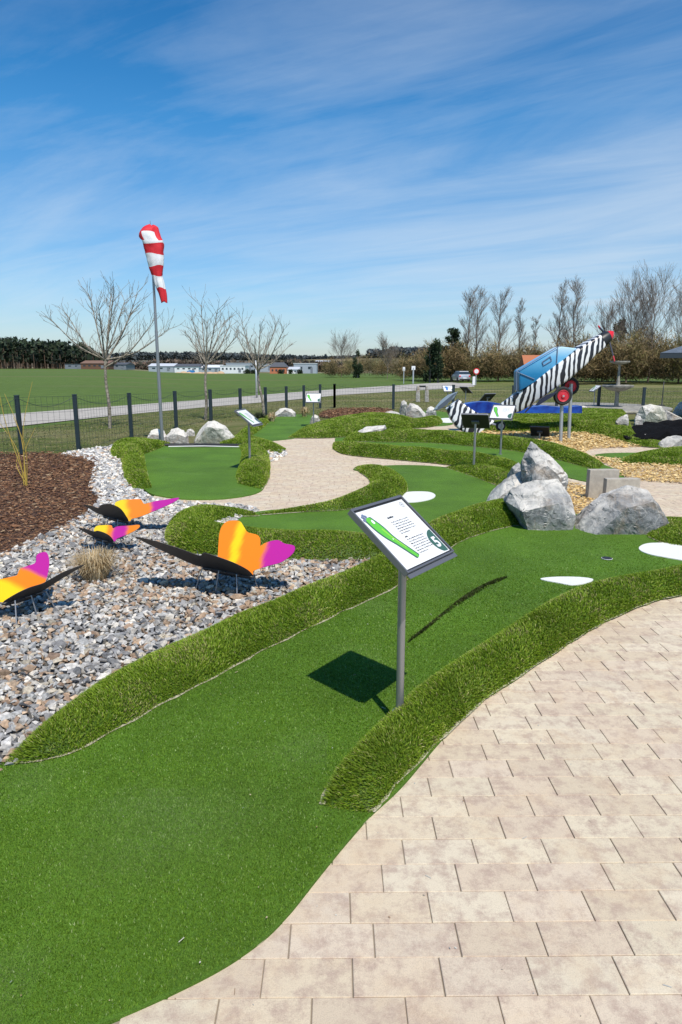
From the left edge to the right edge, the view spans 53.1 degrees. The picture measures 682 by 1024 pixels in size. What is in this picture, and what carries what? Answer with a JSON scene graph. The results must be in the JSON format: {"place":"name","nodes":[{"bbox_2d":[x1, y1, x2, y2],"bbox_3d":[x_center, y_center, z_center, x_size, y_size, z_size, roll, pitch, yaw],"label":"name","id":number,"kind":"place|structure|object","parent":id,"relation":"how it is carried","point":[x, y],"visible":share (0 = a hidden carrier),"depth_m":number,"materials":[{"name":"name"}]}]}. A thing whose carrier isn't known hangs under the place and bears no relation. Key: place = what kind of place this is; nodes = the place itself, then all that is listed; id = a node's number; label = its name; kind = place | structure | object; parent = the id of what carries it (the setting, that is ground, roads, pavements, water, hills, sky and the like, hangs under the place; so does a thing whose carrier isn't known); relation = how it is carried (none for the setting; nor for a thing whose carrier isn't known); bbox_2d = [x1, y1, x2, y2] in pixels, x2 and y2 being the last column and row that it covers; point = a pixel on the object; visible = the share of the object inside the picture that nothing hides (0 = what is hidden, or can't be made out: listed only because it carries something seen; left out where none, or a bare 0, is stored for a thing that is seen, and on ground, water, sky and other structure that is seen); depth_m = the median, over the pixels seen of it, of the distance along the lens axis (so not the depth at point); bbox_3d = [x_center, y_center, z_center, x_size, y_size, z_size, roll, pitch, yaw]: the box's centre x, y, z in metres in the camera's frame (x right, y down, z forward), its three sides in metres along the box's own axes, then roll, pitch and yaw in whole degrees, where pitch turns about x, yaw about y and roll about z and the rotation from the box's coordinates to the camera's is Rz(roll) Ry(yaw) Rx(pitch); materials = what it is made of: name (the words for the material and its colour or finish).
{"place":"outdoors","nodes":[
{"label":"outdoors","id":0,"kind":"place"},
{"bbox_2d":[0,453,96,556],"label":"mulch bed","id":1,"kind":"object","parent":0,"point":[33,511],"visible":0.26,"depth_m":10.32,"materials":[{"name":"wood"}]},
{"bbox_2d":[0,407,393,556],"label":"bark mulch","id":2,"kind":"object","parent":1,"relation":"on","point":[340,411],"visible":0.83,"depth_m":11.28,"materials":[{"name":"brown wood"}]},
{"bbox_2d":[0,385,34,485],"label":"osier shrub","id":3,"kind":"object","parent":2,"relation":"on","point":[25,478],"visible":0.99,"depth_m":11.44,"materials":[{"name":"brown plant"}]},
{"bbox_2d":[148,363,177,371],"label":"warehouse","id":4,"kind":"structure","parent":0,"point":[164,367],"depth_m":421.07,"materials":[{"name":"grey"}]},
{"bbox_2d":[0,444,369,770],"bbox_3d":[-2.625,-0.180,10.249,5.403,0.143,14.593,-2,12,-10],"label":"gravel","id":5,"kind":"structure","parent":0,"point":[115,484],"depth_m":5.84,"materials":[{"name":"gravel"}]},
{"bbox_2d":[0,552,83,622],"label":"butterfly","id":6,"kind":"object","parent":5,"relation":"on","point":[28,582],"visible":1,"depth_m":5.58,"materials":[{"name":"multicoloured"}]},
{"bbox_2d":[60,545,128,582],"bbox_3d":[-2.345,0.488,6.486,0.733,0.334,0.725,0,12,0],"label":"grass tuft","id":7,"kind":"object","parent":5,"relation":"on","point":[93,569],"visible":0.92,"depth_m":6.40,"materials":[{"name":"beige plant"}]},
{"bbox_2d":[76,524,139,550],"bbox_3d":[-2.586,0.273,7.505,0.722,0.300,0.451,10,16,39],"label":"butterfly","id":8,"kind":"object","parent":5,"relation":"on","point":[109,534],"visible":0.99,"depth_m":7.45,"materials":[{"name":"multicoloured"}]},
{"bbox_2d":[84,498,178,529],"bbox_3d":[-2.635,0.011,8.308,1.066,0.473,0.877,10,16,40],"label":"butterfly","id":9,"kind":"object","parent":5,"relation":"on","point":[125,511],"visible":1,"depth_m":8.28,"materials":[{"name":"multicoloured"}]},
{"bbox_2d":[136,520,294,593],"bbox_3d":[-1.107,0.456,6.061,1.104,0.550,0.929,10,16,40],"label":"butterfly","id":10,"kind":"object","parent":5,"relation":"on","point":[243,552],"visible":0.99,"depth_m":6.14,"materials":[{"name":"multicoloured"}]},
{"bbox_2d":[144,446,263,499],"bbox_3d":[-2.859,-0.947,13.895,2.850,0.043,7.513,-3,12,-13],"label":"putting green","id":11,"kind":"object","parent":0,"point":[194,473],"visible":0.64,"depth_m":12.75,"materials":[{"name":"carpet"}]},
{"bbox_2d":[120,442,151,488],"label":"turf berm","id":12,"kind":"structure","parent":11,"relation":"on","point":[134,465],"depth_m":12.24,"materials":[{"name":"plant"}]},
{"bbox_2d":[235,443,270,488],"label":"turf berm","id":13,"kind":"structure","parent":11,"relation":"on","point":[254,470],"depth_m":12.33,"materials":[{"name":"plant"}]},
{"bbox_2d":[234,409,262,457],"bbox_3d":[-1.740,-1.407,12.987,0.378,1.081,0.522,3,13,14],"label":"info sign","id":14,"kind":"object","parent":13,"relation":"on","point":[248,417],"visible":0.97,"depth_m":12.92,"materials":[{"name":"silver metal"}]},
{"bbox_2d":[0,382,474,427],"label":"road","id":15,"kind":"structure","parent":0,"point":[33,418],"depth_m":34.70,"materials":[{"name":"asphalt"}]},
{"bbox_2d":[451,371,469,381],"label":"parked car","id":16,"kind":"object","parent":15,"relation":"on","point":[457,376],"visible":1,"depth_m":94.45,"materials":[{"name":"silver metal"}]},
{"bbox_2d":[253,414,311,440],"bbox_3d":[-1.938,-2.952,23.212,2.150,0.044,10.318,0,12,0],"label":"putting green","id":17,"kind":"object","parent":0,"point":[280,428],"visible":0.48,"depth_m":22.16,"materials":[{"name":"carpet"}]},
{"bbox_2d":[115,355,507,362],"bbox_3d":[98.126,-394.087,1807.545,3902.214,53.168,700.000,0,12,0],"label":"hills","id":18,"kind":"structure","parent":0,"point":[229,360],"depth_m":1712.34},
{"bbox_2d":[101,346,471,360],"bbox_3d":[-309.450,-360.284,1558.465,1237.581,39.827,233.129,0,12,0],"label":"distant forest","id":19,"kind":"object","parent":18,"relation":"on","point":[173,355],"visible":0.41,"depth_m":1476.84,"materials":[{"name":"green plant"}]},
{"bbox_2d":[0,514,681,1023],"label":"putting lane","id":20,"kind":"structure","parent":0,"point":[114,888],"depth_m":3.19,"materials":[{"name":"carpet"}]},
{"bbox_2d":[5,498,519,763],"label":"turf berm","id":21,"kind":"structure","parent":20,"relation":"on","point":[126,694],"depth_m":4.65,"materials":[{"name":"plant"}]},
{"bbox_2d":[407,575,507,642],"bbox_3d":[1.001,0.764,5.777,0.125,0.043,1.936,8,15,34],"label":"grass seam","id":22,"kind":"object","parent":20,"relation":"on","point":[472,592],"depth_m":5.78,"materials":[{"name":"plant"}]},
{"bbox_2d":[319,563,681,812],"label":"turf berm","id":23,"kind":"structure","parent":20,"relation":"on","point":[384,756],"depth_m":4.19,"materials":[{"name":"plant"}]},
{"bbox_2d":[347,495,456,710],"bbox_3d":[0.335,0.541,3.705,0.376,1.182,0.517,9,15,35],"label":"info sign","id":24,"kind":"object","parent":23,"relation":"on","point":[403,535],"visible":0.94,"depth_m":3.62,"materials":[{"name":"silver metal"}]},
{"bbox_2d":[540,577,592,585],"bbox_3d":[2.135,0.649,6.412,0.493,0.013,0.257,0,12,0],"label":"white patch","id":25,"kind":"object","parent":20,"relation":"on","point":[571,581],"visible":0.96,"depth_m":6.42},
{"bbox_2d":[574,485,668,534],"bbox_3d":[3.470,-0.027,8.541,1.136,0.624,0.903,0,12,0],"label":"boulder","id":26,"kind":"object","parent":20,"relation":"on","point":[627,509],"visible":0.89,"depth_m":8.19,"materials":[{"name":"stone"}]},
{"bbox_2d":[639,543,681,560],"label":"white patch","id":27,"kind":"object","parent":20,"relation":"on","point":[668,550],"visible":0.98,"depth_m":7.46,"materials":[{"name":"paint"}]},
{"bbox_2d":[647,516,681,545],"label":"turf berm","id":28,"kind":"structure","parent":20,"relation":"on","point":[670,532],"depth_m":7.98,"materials":[{"name":"carpet"}]},
{"bbox_2d":[0,367,681,431],"bbox_3d":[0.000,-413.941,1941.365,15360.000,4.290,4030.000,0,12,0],"label":"ground","id":29,"kind":"structure","parent":0,"point":[86,385],"depth_m":82.14,"materials":[{"name":"green plant"}]},
{"bbox_2d":[0,336,102,368],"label":"pine wood","id":30,"kind":"object","parent":29,"relation":"on","point":[37,353],"visible":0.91,"depth_m":427.35,"materials":[{"name":"green plant"}]},
{"bbox_2d":[81,360,116,369],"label":"barn","id":31,"kind":"structure","parent":29,"relation":"on","point":[92,364],"depth_m":411.03,"materials":[{"name":"brown"}]},
{"bbox_2d":[114,362,134,369],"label":"shed","id":32,"kind":"structure","parent":29,"relation":"on","point":[124,366],"depth_m":422.18,"materials":[{"name":"grey"}]},
{"bbox_2d":[174,364,201,372],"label":"warehouse","id":33,"kind":"structure","parent":29,"relation":"on","point":[185,367],"depth_m":416.05,"materials":[{"name":"white"}]},
{"bbox_2d":[118,358,342,371],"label":"brown copse","id":34,"kind":"object","parent":29,"relation":"on","point":[140,365],"visible":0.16,"depth_m":601.12,"materials":[{"name":"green plant"}]},
{"bbox_2d":[219,365,248,372],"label":"warehouse","id":35,"kind":"structure","parent":29,"relation":"on","point":[232,368],"depth_m":418.88,"materials":[{"name":"white"}]},
{"bbox_2d":[269,362,288,373],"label":"house","id":36,"kind":"structure","parent":29,"relation":"on","point":[275,367],"depth_m":387.03,"materials":[{"name":"brown"}]},
{"bbox_2d":[293,363,317,372],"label":"warehouse","id":37,"kind":"structure","parent":29,"relation":"on","point":[309,367],"depth_m":420.61,"materials":[{"name":"grey"}]},
{"bbox_2d":[327,327,360,376],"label":"bare tree","id":38,"kind":"object","parent":29,"relation":"on","point":[344,341],"visible":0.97,"depth_m":184.31,"materials":[{"name":"grey plant"}]},
{"bbox_2d":[352,349,363,377],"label":"pine tree","id":39,"kind":"object","parent":29,"relation":"on","point":[358,372],"visible":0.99,"depth_m":160.97,"materials":[{"name":"green plant"}]},
{"bbox_2d":[373,332,403,378],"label":"bare tree","id":40,"kind":"object","parent":29,"relation":"on","point":[383,346],"visible":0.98,"depth_m":146.19,"materials":[{"name":"grey plant"}]},
{"bbox_2d":[421,342,436,382],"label":"pine tree","id":41,"kind":"object","parent":29,"relation":"on","point":[429,360],"visible":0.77,"depth_m":98.72,"materials":[{"name":"green plant"}]},
{"bbox_2d":[430,338,444,382],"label":"pine tree","id":42,"kind":"object","parent":29,"relation":"on","point":[437,355],"visible":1,"depth_m":97.06,"materials":[{"name":"green plant"}]},
{"bbox_2d":[441,327,463,381],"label":"pine tree","id":43,"kind":"object","parent":29,"relation":"on","point":[454,336],"visible":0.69,"depth_m":108.42,"materials":[{"name":"green plant"}]},
{"bbox_2d":[457,285,482,380],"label":"bare tree","id":44,"kind":"object","parent":29,"relation":"on","point":[469,320],"visible":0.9,"depth_m":117.29,"materials":[{"name":"grey plant"}]},
{"bbox_2d":[465,287,492,379],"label":"bare tree","id":45,"kind":"object","parent":29,"relation":"on","point":[477,320],"visible":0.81,"depth_m":120.08,"materials":[{"name":"grey plant"}]},
{"bbox_2d":[476,285,522,380],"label":"bare tree","id":46,"kind":"object","parent":29,"relation":"on","point":[499,323],"visible":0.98,"depth_m":115.36,"materials":[{"name":"grey plant"}]},
{"bbox_2d":[319,321,681,382],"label":"thicket","id":47,"kind":"object","parent":29,"relation":"on","point":[645,359],"visible":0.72,"depth_m":103.53,"materials":[{"name":"brown plant"}]},
{"bbox_2d":[513,297,529,348],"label":"bare tree","id":48,"kind":"object","parent":29,"relation":"on","point":[521,325],"visible":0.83,"depth_m":123.45,"materials":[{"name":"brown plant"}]},
{"bbox_2d":[540,277,574,348],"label":"bare tree","id":49,"kind":"object","parent":29,"relation":"on","point":[561,301],"visible":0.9,"depth_m":100.69,"materials":[{"name":"grey plant"}]},
{"bbox_2d":[549,277,596,347],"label":"bare tree","id":50,"kind":"object","parent":29,"relation":"on","point":[574,289],"visible":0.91,"depth_m":99.99,"materials":[{"name":"grey plant"}]},
{"bbox_2d":[588,298,630,381],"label":"bare tree","id":51,"kind":"object","parent":29,"relation":"on","point":[608,320],"visible":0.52,"depth_m":103.86,"materials":[{"name":"grey plant"}]},
{"bbox_2d":[595,265,672,382],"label":"bare tree","id":52,"kind":"object","parent":29,"relation":"on","point":[627,303],"visible":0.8,"depth_m":96.12,"materials":[{"name":"grey plant"}]},
{"bbox_2d":[617,260,681,382],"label":"bare tree","id":53,"kind":"object","parent":29,"relation":"on","point":[650,287],"visible":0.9,"depth_m":93.96,"materials":[{"name":"brown plant"}]},
{"bbox_2d":[661,274,681,382],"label":"bare tree","id":54,"kind":"object","parent":29,"relation":"on","point":[677,320],"visible":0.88,"depth_m":92.59,"materials":[{"name":"grey plant"}]},
{"bbox_2d":[0,382,681,495],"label":"verge","id":55,"kind":"structure","parent":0,"point":[234,427],"depth_m":30.41,"materials":[{"name":"green plant"}]},
{"bbox_2d":[41,274,181,428],"bbox_3d":[-7.295,-5.199,21.960,4.603,5.022,2.809,0,12,0],"label":"young tree","id":56,"kind":"object","parent":55,"relation":"on","point":[105,358],"visible":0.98,"depth_m":21.85,"materials":[{"name":"brown plant"}]},
{"bbox_2d":[110,437,169,457],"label":"turf berm","id":57,"kind":"structure","parent":55,"relation":"on","point":[147,445],"depth_m":16.07,"materials":[{"name":"plant"}]},
{"bbox_2d":[139,222,167,443],"bbox_3d":[-4.479,-4.280,16.671,0.579,5.346,0.502,0,12,0],"label":"windsock","id":58,"kind":"object","parent":55,"relation":"on","point":[151,239],"visible":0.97,"depth_m":16.23,"materials":[{"name":"fabric"}]},
{"bbox_2d":[0,384,335,459],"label":"wire fence","id":59,"kind":"object","parent":55,"relation":"on","point":[16,401],"visible":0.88,"depth_m":19.06,"materials":[{"name":"grey"}]},
{"bbox_2d":[166,428,188,443],"bbox_3d":[-4.309,-1.976,17.906,0.648,0.465,0.453,0,12,0],"label":"rock","id":60,"kind":"object","parent":55,"relation":"on","point":[176,435],"visible":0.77,"depth_m":17.73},
{"bbox_2d":[164,443,239,446],"bbox_3d":[-3.659,-1.658,17.053,2.549,0.070,0.449,0,12,2],"label":"edge strip","id":61,"kind":"object","parent":55,"relation":"on","point":[199,445],"visible":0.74,"depth_m":17.16,"materials":[{"name":"white paint"}]},
{"bbox_2d":[180,284,238,419],"bbox_3d":[-4.742,-5.930,25.417,2.312,5.001,2.406,0,12,0],"label":"young tree","id":62,"kind":"object","parent":55,"relation":"on","point":[207,361],"visible":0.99,"depth_m":25.11,"materials":[{"name":"brown plant"}]},
{"bbox_2d":[194,421,233,443],"bbox_3d":[-3.358,-2.111,18.116,1.137,0.641,0.806,0,12,0],"label":"rock","id":63,"kind":"object","parent":55,"relation":"on","point":[215,432],"visible":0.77,"depth_m":17.81,"materials":[{"name":"stone"}]},
{"bbox_2d":[236,415,269,434],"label":"turf berm","id":64,"kind":"structure","parent":55,"relation":"on","point":[265,421],"depth_m":20.53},
{"bbox_2d":[220,435,285,452],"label":"turf berm","id":65,"kind":"structure","parent":55,"relation":"on","point":[267,444],"depth_m":17.16,"materials":[{"name":"plant"}]},
{"bbox_2d":[230,302,296,415],"bbox_3d":[-3.042,-5.851,26.399,2.612,4.424,2.374,0,12,0],"label":"young tree","id":66,"kind":"object","parent":55,"relation":"on","point":[253,356],"visible":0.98,"depth_m":26.52,"materials":[{"name":"beige plant"}]},
{"bbox_2d":[275,408,295,416],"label":"rock","id":67,"kind":"object","parent":55,"relation":"on","point":[284,412],"visible":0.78,"depth_m":26.88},
{"bbox_2d":[405,403,425,417],"bbox_3d":[2.778,-3.663,25.180,0.858,0.696,0.614,0,12,0],"label":"rock","id":68,"kind":"object","parent":55,"relation":"on","point":[412,410],"visible":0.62,"depth_m":24.93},
{"bbox_2d":[487,471,521,500],"bbox_3d":[2.401,-0.297,9.752,0.663,0.589,0.700,0,12,0],"label":"boulder","id":69,"kind":"object","parent":55,"relation":"on","point":[503,488],"visible":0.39,"depth_m":9.60,"materials":[{"name":"stone"}]},
{"bbox_2d":[333,384,681,408],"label":"wire fence","id":70,"kind":"object","parent":55,"relation":"on","point":[643,396],"visible":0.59,"depth_m":31.80,"materials":[{"name":"grey"}]},
{"bbox_2d":[464,401,581,412],"bbox_3d":[7.102,-3.861,25.288,4.295,0.897,10.959,4,13,17],"label":"blue basin","id":71,"kind":"object","parent":55,"relation":"on","point":[481,406],"visible":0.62,"depth_m":20.23,"materials":[{"name":"paint"}]},
{"bbox_2d":[503,479,575,530],"bbox_3d":[2.525,-0.046,8.689,0.847,0.749,0.777,0,12,0],"label":"boulder","id":72,"kind":"object","parent":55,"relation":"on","point":[545,505],"visible":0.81,"depth_m":8.41,"materials":[{"name":"stone"}]},
{"bbox_2d":[520,442,567,490],"bbox_3d":[2.821,-0.463,9.510,0.654,1.022,0.706,0,12,0],"label":"boulder","id":73,"kind":"object","parent":55,"relation":"on","point":[537,463],"visible":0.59,"depth_m":9.29,"materials":[{"name":"stone"}]},
{"bbox_2d":[512,408,625,418],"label":"turf berm","id":74,"kind":"structure","parent":55,"relation":"on","point":[584,410],"depth_m":25.23,"materials":[{"name":"plant"}]},
{"bbox_2d":[482,412,663,447],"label":"turf berm","id":75,"kind":"structure","parent":55,"relation":"on","point":[604,424],"depth_m":20.66,"materials":[{"name":"plant"}]},
{"bbox_2d":[533,402,672,413],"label":"fountain platform","id":76,"kind":"structure","parent":55,"relation":"on","point":[631,408],"depth_m":31.55,"materials":[{"name":"concrete"}]},
{"bbox_2d":[602,361,633,406],"bbox_3d":[12.627,-5.776,31.144,1.383,2.176,1.383,0,12,0],"label":"tiered fountain","id":77,"kind":"object","parent":76,"relation":"on","point":[617,388],"visible":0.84,"depth_m":30.88,"materials":[{"name":"concrete"}]},
{"bbox_2d":[636,404,666,422],"bbox_3d":[10.690,-3.337,23.507,1.056,0.763,0.746,0,12,0],"label":"rock","id":78,"kind":"object","parent":55,"relation":"on","point":[652,413],"visible":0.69,"depth_m":23.21,"materials":[{"name":"stone"}]},
{"bbox_2d":[623,419,681,440],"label":"pond liner","id":79,"kind":"object","parent":55,"relation":"on","point":[660,430],"visible":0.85,"depth_m":19.34,"materials":[{"name":"black"}]},
{"bbox_2d":[658,435,681,447],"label":"rock","id":80,"kind":"object","parent":55,"relation":"on","point":[672,441],"visible":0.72,"depth_m":16.64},
{"bbox_2d":[0,0,681,355],"label":"sky","id":81,"kind":"structure","parent":0,"point":[323,166],"materials":[{"name":"blue"}]},
{"bbox_2d":[221,465,496,532],"bbox_3d":[0.950,-0.201,10.446,3.596,0.043,6.902,5,13,22],"label":"putting green","id":82,"kind":"object","parent":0,"point":[452,490],"visible":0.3,"depth_m":10.08,"materials":[{"name":"carpet"}]},
{"bbox_2d":[164,504,380,560],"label":"turf berm","id":83,"kind":"structure","parent":82,"relation":"on","point":[194,529],"depth_m":7.37,"materials":[{"name":"plant"}]},
{"bbox_2d":[260,464,407,514],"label":"turf berm","id":84,"kind":"structure","parent":82,"relation":"on","point":[385,482],"depth_m":10.16,"materials":[{"name":"plant"}]},
{"bbox_2d":[402,491,434,502],"bbox_3d":[1.163,-0.233,10.511,0.615,0.012,0.903,0,12,0],"label":"white patch","id":85,"kind":"object","parent":82,"relation":"on","point":[415,496],"visible":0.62,"depth_m":10.51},
{"bbox_2d":[445,463,509,484],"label":"turf berm","id":86,"kind":"structure","parent":82,"relation":"on","point":[492,474],"depth_m":12.34,"materials":[{"name":"plant"}]},
{"bbox_2d":[461,413,489,464],"bbox_3d":[2.509,-1.351,12.860,0.522,1.026,0.378,4,13,19],"label":"info sign","id":87,"kind":"object","parent":86,"relation":"on","point":[475,421],"visible":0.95,"depth_m":12.77,"materials":[{"name":"black metal"}]},
{"bbox_2d":[248,358,473,369],"bbox_3d":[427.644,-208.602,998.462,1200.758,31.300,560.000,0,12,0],"label":"hills","id":88,"kind":"structure","parent":0,"point":[377,359],"depth_m":956.89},
{"bbox_2d":[113,424,681,1023],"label":"paving","id":89,"kind":"structure","parent":0,"point":[633,814],"depth_m":2.76,"materials":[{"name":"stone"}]},
{"bbox_2d":[288,412,411,438],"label":"turf berm","id":90,"kind":"structure","parent":89,"relation":"on","point":[340,426],"depth_m":20.96,"materials":[{"name":"plant"}]},
{"bbox_2d":[305,393,320,422],"bbox_3d":[-0.888,-3.357,22.354,0.522,1.048,0.378,1,12,3],"label":"info sign","id":91,"kind":"object","parent":90,"relation":"on","point":[313,398],"visible":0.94,"depth_m":22.28,"materials":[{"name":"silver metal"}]},
{"bbox_2d":[332,441,516,469],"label":"turf berm","id":92,"kind":"structure","parent":89,"relation":"on","point":[422,454],"depth_m":14.53,"materials":[{"name":"plant"}]},
{"bbox_2d":[585,469,619,499],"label":"concrete block","id":93,"kind":"structure","parent":89,"relation":"on","point":[594,482],"depth_m":10.27,"materials":[{"name":"concrete"}]},
{"bbox_2d":[603,478,640,492],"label":"concrete block","id":94,"kind":"structure","parent":89,"relation":"on","point":[609,484],"depth_m":9.83,"materials":[{"name":"concrete"}]},
{"bbox_2d":[619,446,681,465],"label":"turf berm","id":95,"kind":"structure","parent":89,"relation":"on","point":[670,455],"depth_m":14.20,"materials":[{"name":"plant"}]},
{"bbox_2d":[424,411,452,426],"bbox_3d":[3.230,-3.646,26.427,2.445,0.045,8.093,2,12,9],"label":"putting green","id":96,"kind":"object","parent":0,"point":[440,414],"visible":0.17,"depth_m":26.80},
{"bbox_2d":[406,415,442,427],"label":"turf berm","id":97,"kind":"structure","parent":96,"relation":"on","point":[428,421],"depth_m":22.63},
{"bbox_2d":[335,437,623,481],"bbox_3d":[2.500,-1.375,15.882,4.137,0.046,9.626,-6,14,-26],"label":"putting green","id":98,"kind":"object","parent":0,"point":[575,472],"visible":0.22,"depth_m":15.64,"materials":[{"name":"carpet"}]},
{"bbox_2d":[343,428,603,468],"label":"turf berm","id":99,"kind":"structure","parent":98,"relation":"on","point":[556,451],"depth_m":17.28,"materials":[{"name":"plant"}]},
{"bbox_2d":[489,404,515,453],"bbox_3d":[3.471,-1.769,14.719,0.522,1.058,0.378,6,14,26],"label":"info sign","id":100,"kind":"object","parent":98,"relation":"on","point":[501,412],"visible":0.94,"depth_m":14.65,"materials":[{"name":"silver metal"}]},
{"bbox_2d":[504,433,617,461],"bbox_3d":[5.785,-1.501,16.480,4.478,0.001,9.858,0,12,0],"label":"chip bed","id":101,"kind":"object","parent":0,"point":[570,440],"visible":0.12,"depth_m":18.50,"materials":[{"name":"brown"}]},
{"bbox_2d":[481,430,681,513],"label":"wood chips","id":102,"kind":"object","parent":101,"relation":"on","point":[614,462],"visible":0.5,"depth_m":13.97,"materials":[{"name":"wood"}]},
{"bbox_2d":[433,392,505,432],"bbox_3d":[3.532,-2.756,19.169,1.947,1.240,1.202,0,12,0],"label":"plane tail","id":103,"kind":"object","parent":102,"relation":"on","point":[456,409],"visible":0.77,"depth_m":19.24},
{"bbox_2d":[530,426,549,438],"bbox_3d":[5.361,-2.134,18.456,0.522,0.399,0.378,5,13,21],"label":"info sign","id":104,"kind":"object","parent":102,"relation":"on","point":[539,431],"visible":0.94,"depth_m":18.39,"materials":[{"name":"black metal"}]},
{"bbox_2d":[499,325,614,440],"bbox_3d":[5.619,-3.377,18.010,2.452,3.021,2.086,-8,14,-32],"label":"striped plane","id":105,"kind":"object","parent":102,"relation":"on","point":[541,377],"visible":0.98,"depth_m":17.61,"materials":[{"name":"paint"}]},
{"bbox_2d":[592,453,633,459],"bbox_3d":[7.029,-1.206,15.102,3.184,0.040,1.475,0,12,0],"label":"putting green","id":106,"kind":"object","parent":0,"point":[618,455],"visible":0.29,"depth_m":15.35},
{"bbox_2d":[660,346,681,358],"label":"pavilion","id":107,"kind":"structure","parent":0,"point":[675,352],"depth_m":23.18,"materials":[{"name":"metal"}]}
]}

